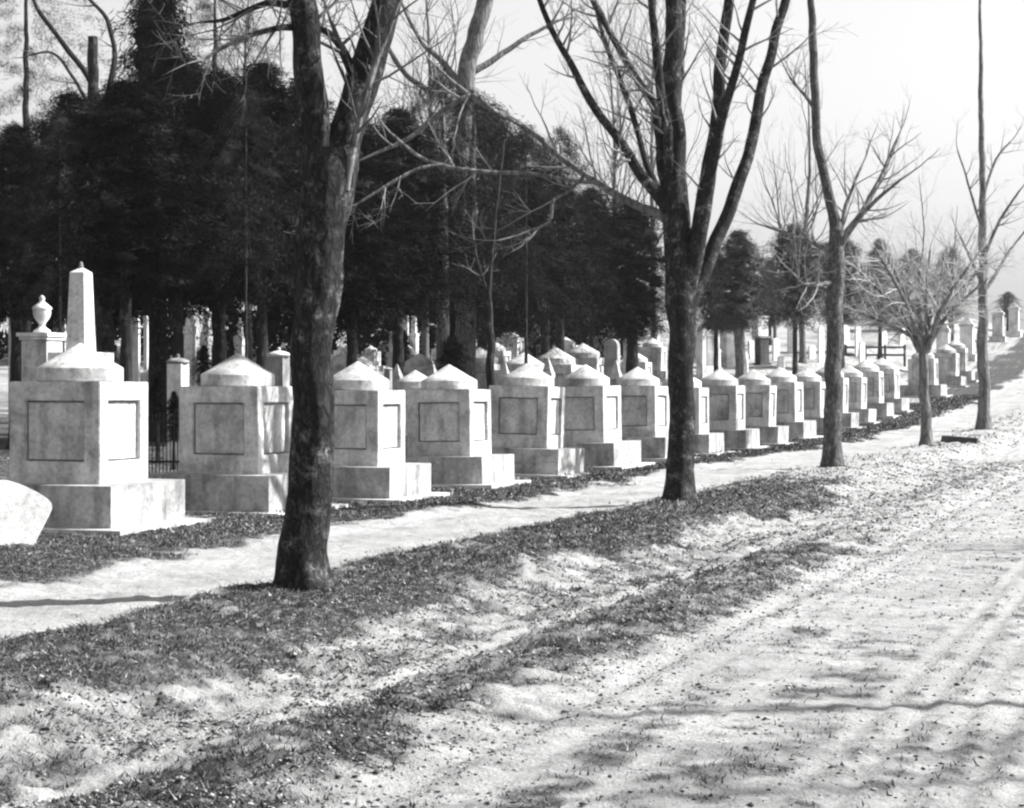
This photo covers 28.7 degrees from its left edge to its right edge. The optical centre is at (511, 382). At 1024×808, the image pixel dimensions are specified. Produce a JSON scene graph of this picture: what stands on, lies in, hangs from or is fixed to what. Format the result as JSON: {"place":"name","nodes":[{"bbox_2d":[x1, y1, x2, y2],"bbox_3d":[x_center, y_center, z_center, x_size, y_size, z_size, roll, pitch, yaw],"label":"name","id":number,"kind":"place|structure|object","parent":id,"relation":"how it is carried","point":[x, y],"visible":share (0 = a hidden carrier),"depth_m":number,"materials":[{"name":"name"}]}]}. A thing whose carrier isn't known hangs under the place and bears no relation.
{"place":"outdoors","nodes":[
{"label":"outdoors","id":0,"kind":"place"},
{"bbox_2d":[199,306,212,366],"bbox_3d":[-9.161,-0.490,59.993,0.400,3.760,0.360,0,0,19],"label":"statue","id":1,"kind":"object","parent":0,"point":[202,341],"visible":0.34,"depth_m":59.90,"materials":[{"name":"stone"}]},
{"bbox_2d":[0,426,1023,807],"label":"dirt road","id":2,"kind":"structure","parent":0,"point":[702,738],"depth_m":11.23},
{"bbox_2d":[0,305,1023,807],"bbox_3d":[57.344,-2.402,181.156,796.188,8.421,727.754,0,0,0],"label":"ground","id":3,"kind":"structure","parent":0,"point":[1006,361],"depth_m":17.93,"materials":[{"name":"plant"}]},
{"bbox_2d":[0,480,51,544],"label":"headstone","id":4,"kind":"object","parent":3,"relation":"on","point":[25,511],"visible":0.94,"depth_m":19.68,"materials":[{"name":"stone"}]},
{"bbox_2d":[16,295,66,381],"bbox_3d":[-6.697,0.209,28.500,0.534,2.926,0.534,0,0,19],"label":"urn pedestal","id":5,"kind":"object","parent":3,"relation":"on","point":[40,342],"visible":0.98,"depth_m":28.35,"materials":[{"name":"stone"}]},
{"bbox_2d":[0,119,102,448],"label":"cedar tree","id":6,"kind":"object","parent":3,"relation":"on","point":[19,139],"visible":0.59,"depth_m":43.72,"materials":[{"name":"black plant"}]},
{"bbox_2d":[5,0,116,352],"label":"bare tree","id":7,"kind":"object","parent":3,"relation":"on","point":[107,346],"visible":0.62,"depth_m":46.42,"materials":[{"name":"grey plant"}]},
{"bbox_2d":[0,0,126,332],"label":"bare tree","id":8,"kind":"object","parent":3,"relation":"on","point":[25,91],"visible":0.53,"depth_m":61.92,"materials":[{"name":"grey plant"}]},
{"bbox_2d":[0,107,136,342],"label":"pine tree","id":9,"kind":"object","parent":3,"relation":"on","point":[57,124],"visible":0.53,"depth_m":41.86,"materials":[{"name":"black plant"}]},
{"bbox_2d":[48,262,113,361],"bbox_3d":[-5.819,0.014,27.000,0.729,3.310,0.729,0,0,19],"label":"obelisk","id":10,"kind":"object","parent":3,"relation":"on","point":[80,323],"visible":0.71,"depth_m":26.90,"materials":[{"name":"stone"}]},
{"bbox_2d":[0,84,164,332],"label":"cedar tree","id":11,"kind":"object","parent":3,"relation":"on","point":[67,97],"visible":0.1,"depth_m":46.63,"materials":[{"name":"black plant"}]},
{"bbox_2d":[87,36,101,351],"bbox_3d":[-9.423,-3.025,45.011,0.483,9.553,0.495,0,0,0],"label":"snag","id":12,"kind":"object","parent":3,"relation":"on","point":[92,62],"visible":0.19,"depth_m":44.91,"materials":[{"name":"black plant"}]},
{"bbox_2d":[8,343,210,535],"bbox_3d":[-4.850,0.757,22.517,2.164,2.418,2.164,0,0,17],"label":"cenotaph","id":13,"kind":"object","parent":3,"relation":"on","point":[79,436],"visible":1,"depth_m":22.10,"materials":[{"name":"stone"}]},
{"bbox_2d":[132,318,139,381],"bbox_3d":[-10.933,-0.164,58.000,0.290,3.441,0.100,0,0,19],"label":"headstone","id":14,"kind":"object","parent":3,"relation":"on","point":[136,360],"visible":0.23,"depth_m":57.94,"materials":[{"name":"stone"}]},
{"bbox_2d":[5,0,286,442],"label":"cedar tree","id":15,"kind":"object","parent":3,"relation":"on","point":[143,36],"visible":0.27,"depth_m":49.75,"materials":[{"name":"black plant"}]},
{"bbox_2d":[143,316,148,370],"bbox_3d":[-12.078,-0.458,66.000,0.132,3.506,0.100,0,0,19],"label":"headstone","id":16,"kind":"object","parent":3,"relation":"on","point":[145,344],"visible":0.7,"depth_m":65.96,"materials":[{"name":"stone"}]},
{"bbox_2d":[0,73,293,381],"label":"cedar tree","id":17,"kind":"object","parent":3,"relation":"on","point":[124,137],"visible":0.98,"depth_m":37.63,"materials":[{"name":"black plant"}]},
{"bbox_2d":[148,370,166,459],"bbox_3d":[-7.235,0.798,40.994,0.762,2.161,0.754,0,0,0],"label":"shrub","id":18,"kind":"object","parent":3,"relation":"on","point":[158,381],"visible":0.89,"depth_m":40.94,"materials":[{"name":"black plant"}]},
{"bbox_2d":[148,412,178,473],"bbox_3d":[-5.166,1.040,36.000,4.020,1.430,0.114,0,0,0],"label":"iron fence","id":19,"kind":"object","parent":3,"relation":"on","point":[163,461],"visible":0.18,"depth_m":35.96,"materials":[{"name":"black metal"}]},
{"bbox_2d":[157,391,178,469],"bbox_3d":[-6.256,1.021,36.973,0.634,1.814,0.616,0,0,15],"label":"shrub","id":20,"kind":"object","parent":3,"relation":"on","point":[173,407],"visible":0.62,"depth_m":36.96,"materials":[{"name":"black plant"}]},
{"bbox_2d":[51,45,288,357],"bbox_3d":[-7.940,-2.978,46.024,5.874,9.618,6.047,0,0,13],"label":"cedar tree","id":21,"kind":"object","parent":3,"relation":"on","point":[183,82],"visible":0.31,"depth_m":45.60,"materials":[{"name":"black plant"}]},
{"bbox_2d":[164,354,189,463],"bbox_3d":[-6.680,0.519,40.000,0.461,2.198,0.461,0,0,19],"label":"lidded pedestal","id":22,"kind":"object","parent":3,"relation":"on","point":[177,372],"visible":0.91,"depth_m":39.86,"materials":[{"name":"stone"}]},
{"bbox_2d":[183,303,196,385],"bbox_3d":[-9.982,-0.681,62.000,0.368,4.031,0.368,0,0,19],"label":"obelisk","id":23,"kind":"object","parent":3,"relation":"on","point":[189,346],"visible":0.31,"depth_m":61.88,"materials":[{"name":"stone"}]},
{"bbox_2d":[189,344,213,385],"bbox_3d":[-8.508,0.329,54.978,0.992,2.819,1.022,0,0,-22],"label":"shrub","id":24,"kind":"object","parent":3,"relation":"on","point":[202,358],"visible":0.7,"depth_m":54.92,"materials":[{"name":"black plant"}]},
{"bbox_2d":[118,0,290,366],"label":"bare tree","id":25,"kind":"object","parent":3,"relation":"on","point":[209,16],"visible":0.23,"depth_m":61.93,"materials":[{"name":"grey plant"}]},
{"bbox_2d":[167,85,301,357],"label":"pine tree","id":26,"kind":"object","parent":3,"relation":"on","point":[253,111],"visible":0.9,"depth_m":42.95,"materials":[{"name":"black plant"}]},
{"bbox_2d":[132,65,357,365],"bbox_3d":[-7.161,-2.910,48.075,6.997,9.479,7.266,0,0,-20],"label":"cedar tree","id":27,"kind":"object","parent":3,"relation":"on","point":[220,350],"visible":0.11,"depth_m":47.85,"materials":[{"name":"black plant"}]},
{"bbox_2d":[148,353,347,514],"bbox_3d":[-3.571,0.815,26.174,2.164,2.418,2.164,0,0,19],"label":"cenotaph","id":28,"kind":"object","parent":3,"relation":"on","point":[235,417],"visible":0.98,"depth_m":25.71,"materials":[{"name":"stone"}]},
{"bbox_2d":[160,55,392,369],"bbox_3d":[-5.762,-2.865,45.758,5.653,9.475,5.491,0,0,10],"label":"cedar tree","id":29,"kind":"object","parent":3,"relation":"on","point":[278,102],"visible":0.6,"depth_m":45.61,"materials":[{"name":"black plant"}]},
{"bbox_2d":[267,347,289,385],"bbox_3d":[-4.893,0.442,42.000,0.484,2.396,0.484,0,0,19],"label":"lidded pedestal","id":30,"kind":"object","parent":3,"relation":"on","point":[279,364],"visible":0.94,"depth_m":41.85,"materials":[{"name":"grey stone"}]},
{"bbox_2d":[190,0,401,360],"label":"bare tree","id":31,"kind":"object","parent":3,"relation":"on","point":[250,349],"visible":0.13,"depth_m":65.88,"materials":[{"name":"grey plant"}]},
{"bbox_2d":[142,0,466,591],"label":"bare tree","id":32,"kind":"object","parent":3,"relation":"on","point":[329,167],"visible":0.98,"depth_m":15.50,"materials":[{"name":"black plant"}]},
{"bbox_2d":[204,77,414,358],"bbox_3d":[-5.271,-3.000,49.878,5.265,9.702,5.071,0,0,-37],"label":"cedar tree","id":33,"kind":"object","parent":3,"relation":"on","point":[282,325],"visible":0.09,"depth_m":49.63,"materials":[{"name":"black plant"}]},
{"bbox_2d":[0,177,641,365],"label":"distant woods","id":34,"kind":"object","parent":3,"relation":"on","point":[230,351],"visible":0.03,"depth_m":91.08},
{"bbox_2d":[266,114,465,367],"bbox_3d":[-4.244,-2.523,50.023,5.552,8.801,5.716,0,0,13],"label":"cedar tree","id":35,"kind":"object","parent":3,"relation":"on","point":[379,263],"visible":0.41,"depth_m":49.75,"materials":[{"name":"black plant"}]},
{"bbox_2d":[361,346,385,372],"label":"headstone","id":36,"kind":"object","parent":3,"relation":"on","point":[376,359],"visible":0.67,"depth_m":83.77,"materials":[{"name":"stone"}]},
{"bbox_2d":[332,361,449,501],"bbox_3d":[-2.286,0.867,29.830,2.132,2.382,2.132,0,0,18],"label":"cenotaph","id":37,"kind":"object","parent":3,"relation":"on","point":[370,464],"visible":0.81,"depth_m":29.35,"materials":[{"name":"stone"}]},
{"bbox_2d":[392,370,426,455],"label":"cenotaph","id":38,"kind":"object","parent":3,"relation":"on","point":[412,380],"visible":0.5,"depth_m":44.60,"materials":[{"name":"stone"}]},
{"bbox_2d":[404,353,433,375],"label":"headstone","id":39,"kind":"object","parent":3,"relation":"on","point":[418,362],"visible":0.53,"depth_m":65.55,"materials":[{"name":"stone"}]},
{"bbox_2d":[336,105,535,376],"bbox_3d":[-2.914,-2.841,54.061,5.961,9.409,6.912,0,0,-28],"label":"cedar tree","id":40,"kind":"object","parent":3,"relation":"on","point":[406,123],"visible":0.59,"depth_m":53.65,"materials":[{"name":"black plant"}]},
{"bbox_2d":[372,0,521,357],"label":"bare tree","id":41,"kind":"object","parent":3,"relation":"on","point":[424,347],"visible":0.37,"depth_m":73.89,"materials":[{"name":"grey plant"}]},
{"bbox_2d":[422,334,484,375],"bbox_3d":[-1.583,0.268,54.055,1.543,3.251,1.499,0,0,42],"label":"shrub","id":42,"kind":"object","parent":3,"relation":"on","point":[452,351],"visible":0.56,"depth_m":53.91,"materials":[{"name":"black plant"}]},
{"bbox_2d":[346,61,574,369],"bbox_3d":[-2.209,-3.742,58.313,8.276,11.165,8.225,0,0,0],"label":"pine tree","id":43,"kind":"object","parent":3,"relation":"on","point":[446,327],"visible":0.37,"depth_m":57.79,"materials":[{"name":"black plant"}]},
{"bbox_2d":[405,364,530,489],"bbox_3d":[-1.019,0.870,33.500,2.121,2.370,2.121,-1,-1,18],"label":"cenotaph","id":44,"kind":"object","parent":3,"relation":"on","point":[449,422],"visible":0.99,"depth_m":33.07,"materials":[{"name":"stone"}]},
{"bbox_2d":[447,140,504,389],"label":"bare tree","id":45,"kind":"object","parent":3,"relation":"on","point":[490,369],"visible":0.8,"depth_m":39.96,"materials":[{"name":"black plant"}]},
{"bbox_2d":[365,0,595,348],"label":"bare tree","id":46,"kind":"object","parent":3,"relation":"on","point":[469,68],"visible":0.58,"depth_m":62.79,"materials":[{"name":"grey plant"}]},
{"bbox_2d":[475,347,500,388],"bbox_3d":[-0.987,0.349,61.946,2.622,2.930,2.622,0,0,20],"label":"headstone","id":47,"kind":"object","parent":3,"relation":"on","point":[480,375],"visible":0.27,"depth_m":61.37,"materials":[{"name":"stone"}]},
{"bbox_2d":[337,87,667,378],"bbox_3d":[-0.660,-3.579,60.118,9.730,10.756,10.418,0,0,23],"label":"pine tree","id":48,"kind":"object","parent":3,"relation":"on","point":[464,340],"visible":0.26,"depth_m":59.74,"materials":[{"name":"black plant"}]},
{"bbox_2d":[403,102,612,350],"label":"cedar tree","id":49,"kind":"object","parent":3,"relation":"on","point":[500,324],"visible":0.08,"depth_m":65.50,"materials":[{"name":"black plant"}]},
{"bbox_2d":[496,329,523,358],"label":"headstone","id":50,"kind":"object","parent":3,"relation":"on","point":[516,348],"visible":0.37,"depth_m":87.57,"materials":[{"name":"stone"}]},
{"bbox_2d":[0,454,1023,807],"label":"fallen leaves","id":51,"kind":"object","parent":3,"relation":"on","point":[566,592],"visible":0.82,"depth_m":12.39,"materials":[{"name":"grey plant"}]},
{"bbox_2d":[0,371,1023,638],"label":"footpath","id":52,"kind":"structure","parent":3,"relation":"on","point":[24,609],"depth_m":20.92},
{"bbox_2d":[495,353,544,384],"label":"cenotaph","id":53,"kind":"object","parent":3,"relation":"on","point":[515,363],"visible":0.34,"depth_m":55.60,"materials":[{"name":"stone"}]},
{"bbox_2d":[430,124,624,363],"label":"pine tree","id":54,"kind":"object","parent":3,"relation":"on","point":[530,145],"visible":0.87,"depth_m":51.87,"materials":[{"name":"black plant"}]},
{"bbox_2d":[489,363,595,478],"bbox_3d":[0.294,0.843,37.156,2.192,2.450,2.192,1,-1,17],"label":"cenotaph","id":55,"kind":"object","parent":3,"relation":"on","point":[527,412],"visible":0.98,"depth_m":36.70,"materials":[{"name":"stone"}]},
{"bbox_2d":[449,161,649,354],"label":"cedar tree","id":56,"kind":"object","parent":3,"relation":"on","point":[562,285],"visible":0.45,"depth_m":59.52,"materials":[{"name":"black plant"}]},
{"bbox_2d":[536,347,582,386],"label":"cenotaph","id":57,"kind":"object","parent":3,"relation":"on","point":[561,373],"visible":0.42,"depth_m":59.44,"materials":[{"name":"stone"}]},
{"bbox_2d":[287,0,854,500],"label":"bare tree","id":58,"kind":"object","parent":3,"relation":"on","point":[691,252],"visible":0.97,"depth_m":26.87,"materials":[{"name":"black plant"}]},
{"bbox_2d":[491,125,668,360],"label":"pine tree","id":59,"kind":"object","parent":3,"relation":"on","point":[560,338],"visible":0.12,"depth_m":69.87,"materials":[{"name":"black plant"}]},
{"bbox_2d":[567,343,603,374],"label":"cenotaph","id":60,"kind":"object","parent":3,"relation":"on","point":[591,358],"visible":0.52,"depth_m":65.49,"materials":[{"name":"stone"}]},
{"bbox_2d":[529,187,660,349],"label":"cedar tree","id":61,"kind":"object","parent":3,"relation":"on","point":[604,204],"visible":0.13,"depth_m":77.61,"materials":[{"name":"black plant"}]},
{"bbox_2d":[559,364,654,468],"bbox_3d":[1.540,0.843,40.803,2.188,2.444,2.188,-1,0,21],"label":"cenotaph","id":62,"kind":"object","parent":3,"relation":"on","point":[592,418],"visible":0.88,"depth_m":40.34,"materials":[{"name":"stone"}]},
{"bbox_2d":[604,339,619,385],"bbox_3d":[2.900,0.269,58.000,0.406,3.089,0.300,0,0,19],"label":"headstone","id":63,"kind":"object","parent":3,"relation":"on","point":[611,351],"visible":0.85,"depth_m":57.87,"materials":[{"name":"grey stone"}]},
{"bbox_2d":[538,0,703,338],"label":"bare tree","id":64,"kind":"object","parent":3,"relation":"on","point":[613,156],"visible":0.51,"depth_m":81.92,"materials":[{"name":"grey plant"}]},
{"bbox_2d":[555,196,720,372],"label":"cedar tree","id":65,"kind":"object","parent":3,"relation":"on","point":[642,298],"visible":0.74,"depth_m":63.59,"materials":[{"name":"black plant"}]},
{"bbox_2d":[638,338,667,381],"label":"gravestone","id":66,"kind":"object","parent":3,"relation":"on","point":[657,359],"visible":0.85,"depth_m":77.57,"materials":[{"name":"stone"}]},
{"bbox_2d":[616,367,698,462],"bbox_3d":[2.830,0.848,44.478,2.173,2.428,2.173,-1,-1,20],"label":"cenotaph","id":67,"kind":"object","parent":3,"relation":"on","point":[644,407],"visible":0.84,"depth_m":44.00,"materials":[{"name":"stone"}]},
{"bbox_2d":[582,0,745,340],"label":"bare tree","id":68,"kind":"object","parent":3,"relation":"on","point":[651,199],"visible":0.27,"depth_m":89.93,"materials":[{"name":"grey plant"}]},
{"bbox_2d":[662,377,734,454],"bbox_3d":[4.116,0.870,48.123,2.114,2.362,2.114,0,0,18],"label":"cenotaph","id":69,"kind":"object","parent":3,"relation":"on","point":[705,441],"visible":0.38,"depth_m":47.62,"materials":[{"name":"stone"}]},
{"bbox_2d":[696,324,719,379],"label":"headstone","id":70,"kind":"object","parent":3,"relation":"on","point":[704,355],"visible":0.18,"depth_m":79.72,"materials":[{"name":"stone"}]},
{"bbox_2d":[720,320,734,366],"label":"headstone","id":71,"kind":"object","parent":3,"relation":"on","point":[727,348],"visible":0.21,"depth_m":91.69,"materials":[{"name":"stone"}]},
{"bbox_2d":[696,252,763,371],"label":"cedar tree","id":72,"kind":"object","parent":3,"relation":"on","point":[715,335],"visible":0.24,"depth_m":75.89,"materials":[{"name":"black plant"}]},
{"bbox_2d":[701,369,768,449],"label":"cenotaph","id":73,"kind":"object","parent":3,"relation":"on","point":[726,404],"visible":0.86,"depth_m":51.28,"materials":[{"name":"stone"}]},
{"bbox_2d":[696,228,802,378],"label":"cedar tree","id":74,"kind":"object","parent":3,"relation":"on","point":[738,267],"visible":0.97,"depth_m":73.73,"materials":[{"name":"black plant"}]},
{"bbox_2d":[753,336,770,364],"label":"box tomb","id":75,"kind":"object","parent":3,"relation":"on","point":[762,350],"visible":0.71,"depth_m":93.80,"materials":[{"name":"stone"}]},
{"bbox_2d":[737,369,796,444],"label":"cenotaph","id":76,"kind":"object","parent":3,"relation":"on","point":[760,402],"visible":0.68,"depth_m":54.94,"materials":[{"name":"stone"}]},
{"bbox_2d":[752,262,787,344],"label":"cedar tree","id":77,"kind":"object","parent":3,"relation":"on","point":[769,326],"visible":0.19,"depth_m":111.86,"materials":[{"name":"black plant"}]},
{"bbox_2d":[741,113,826,337],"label":"bare tree","id":78,"kind":"object","parent":3,"relation":"on","point":[774,331],"visible":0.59,"depth_m":99.94,"materials":[{"name":"grey plant"}]},
{"bbox_2d":[765,367,822,438],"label":"cenotaph","id":79,"kind":"object","parent":3,"relation":"on","point":[789,401],"visible":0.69,"depth_m":58.57,"materials":[{"name":"stone"}]},
{"bbox_2d":[748,221,858,374],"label":"cedar tree","id":80,"kind":"object","parent":3,"relation":"on","point":[785,244],"visible":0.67,"depth_m":83.63,"materials":[{"name":"black plant"}]},
{"bbox_2d":[741,39,874,363],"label":"bare tree","id":81,"kind":"object","parent":3,"relation":"on","point":[802,350],"visible":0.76,"depth_m":95.73,"materials":[{"name":"grey plant"}]},
{"bbox_2d":[795,368,825,434],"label":"cenotaph","id":82,"kind":"object","parent":3,"relation":"on","point":[814,389],"visible":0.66,"depth_m":62.25,"materials":[{"name":"stone"}]},
{"bbox_2d":[814,367,861,428],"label":"cenotaph","id":83,"kind":"object","parent":3,"relation":"on","point":[849,419],"visible":0.25,"depth_m":66.03,"materials":[{"name":"stone"}]},
{"bbox_2d":[734,0,955,467],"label":"bare tree","id":84,"kind":"object","parent":3,"relation":"on","point":[832,451],"visible":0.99,"depth_m":38.01,"materials":[{"name":"grey plant"}]},
{"bbox_2d":[806,237,890,368],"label":"cedar tree","id":85,"kind":"object","parent":3,"relation":"on","point":[853,272],"visible":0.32,"depth_m":91.65,"materials":[{"name":"black plant"}]},
{"bbox_2d":[841,365,879,423],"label":"cenotaph","id":86,"kind":"object","parent":3,"relation":"on","point":[857,396],"visible":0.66,"depth_m":69.56,"materials":[{"name":"stone"}]},
{"bbox_2d":[844,345,905,366],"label":"rail fence","id":87,"kind":"object","parent":3,"relation":"on","point":[884,354],"visible":0.73,"depth_m":103.97,"materials":[{"name":"wood"}]},
{"bbox_2d":[853,360,901,418],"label":"cenotaph","id":88,"kind":"object","parent":3,"relation":"on","point":[872,374],"visible":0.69,"depth_m":73.18,"materials":[{"name":"stone"}]},
{"bbox_2d":[853,236,911,359],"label":"cedar tree","id":89,"kind":"object","parent":3,"relation":"on","point":[871,254],"visible":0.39,"depth_m":105.74,"materials":[{"name":"grey plant"}]},
{"bbox_2d":[872,358,913,412],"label":"cenotaph","id":90,"kind":"object","parent":3,"relation":"on","point":[891,380],"visible":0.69,"depth_m":76.84,"materials":[{"name":"stone"}]},
{"bbox_2d":[885,248,950,333],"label":"cedar tree","id":91,"kind":"object","parent":3,"relation":"on","point":[909,251],"visible":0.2,"depth_m":123.63,"materials":[{"name":"grey plant"}]},
{"bbox_2d":[884,137,953,299],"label":"bare tree","id":92,"kind":"object","parent":3,"relation":"on","point":[923,217],"visible":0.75,"depth_m":119.99,"materials":[{"name":"grey plant"}]},
{"bbox_2d":[820,205,1023,446],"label":"bare tree","id":93,"kind":"object","parent":3,"relation":"on","point":[923,338],"visible":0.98,"depth_m":50.67,"materials":[{"name":"grey plant"}]},
{"bbox_2d":[899,352,951,397],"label":"cenotaph","id":94,"kind":"object","parent":3,"relation":"on","point":[911,388],"visible":0.68,"depth_m":87.81,"materials":[{"name":"stone"}]},
{"bbox_2d":[933,344,967,387],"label":"cenotaph","id":95,"kind":"object","parent":3,"relation":"on","point":[946,356],"visible":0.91,"depth_m":95.19,"materials":[{"name":"stone"}]},
{"bbox_2d":[905,198,998,341],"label":"bare tree","id":96,"kind":"object","parent":3,"relation":"on","point":[952,319],"visible":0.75,"depth_m":117.98,"materials":[{"name":"grey plant"}]},
{"bbox_2d":[928,244,977,328],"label":"cedar tree","id":97,"kind":"object","parent":3,"relation":"on","point":[958,314],"visible":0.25,"depth_m":129.66,"materials":[{"name":"grey plant"}]},
{"bbox_2d":[947,340,977,382],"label":"cenotaph","id":98,"kind":"object","parent":3,"relation":"on","point":[961,350],"visible":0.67,"depth_m":98.75,"materials":[{"name":"stone"}]},
{"bbox_2d":[959,317,976,361],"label":"pillar tomb","id":99,"kind":"object","parent":3,"relation":"on","point":[966,336],"visible":0.61,"depth_m":113.63,"materials":[{"name":"stone"}]},
{"bbox_2d":[949,0,1023,429],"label":"bare tree","id":100,"kind":"object","parent":3,"relation":"on","point":[983,420],"visible":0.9,"depth_m":62.19,"materials":[{"name":"grey plant"}]},
{"bbox_2d":[989,307,1006,341],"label":"pillar tomb","id":101,"kind":"object","parent":3,"relation":"on","point":[998,314],"visible":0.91,"depth_m":127.67,"materials":[{"name":"stone"}]},
{"bbox_2d":[990,291,1023,330],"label":"cedar tree","id":102,"kind":"object","parent":3,"relation":"on","point":[1008,299],"visible":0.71,"depth_m":137.82,"materials":[{"name":"grey plant"}]},
{"bbox_2d":[1006,302,1021,336],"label":"pillar tomb","id":103,"kind":"object","parent":3,"relation":"on","point":[1013,309],"visible":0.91,"depth_m":131.68,"materials":[{"name":"stone"}]},
{"bbox_2d":[0,0,1023,328],"label":"sky","id":104,"kind":"structure","parent":0,"point":[931,47],"materials":[{"name":"white"}]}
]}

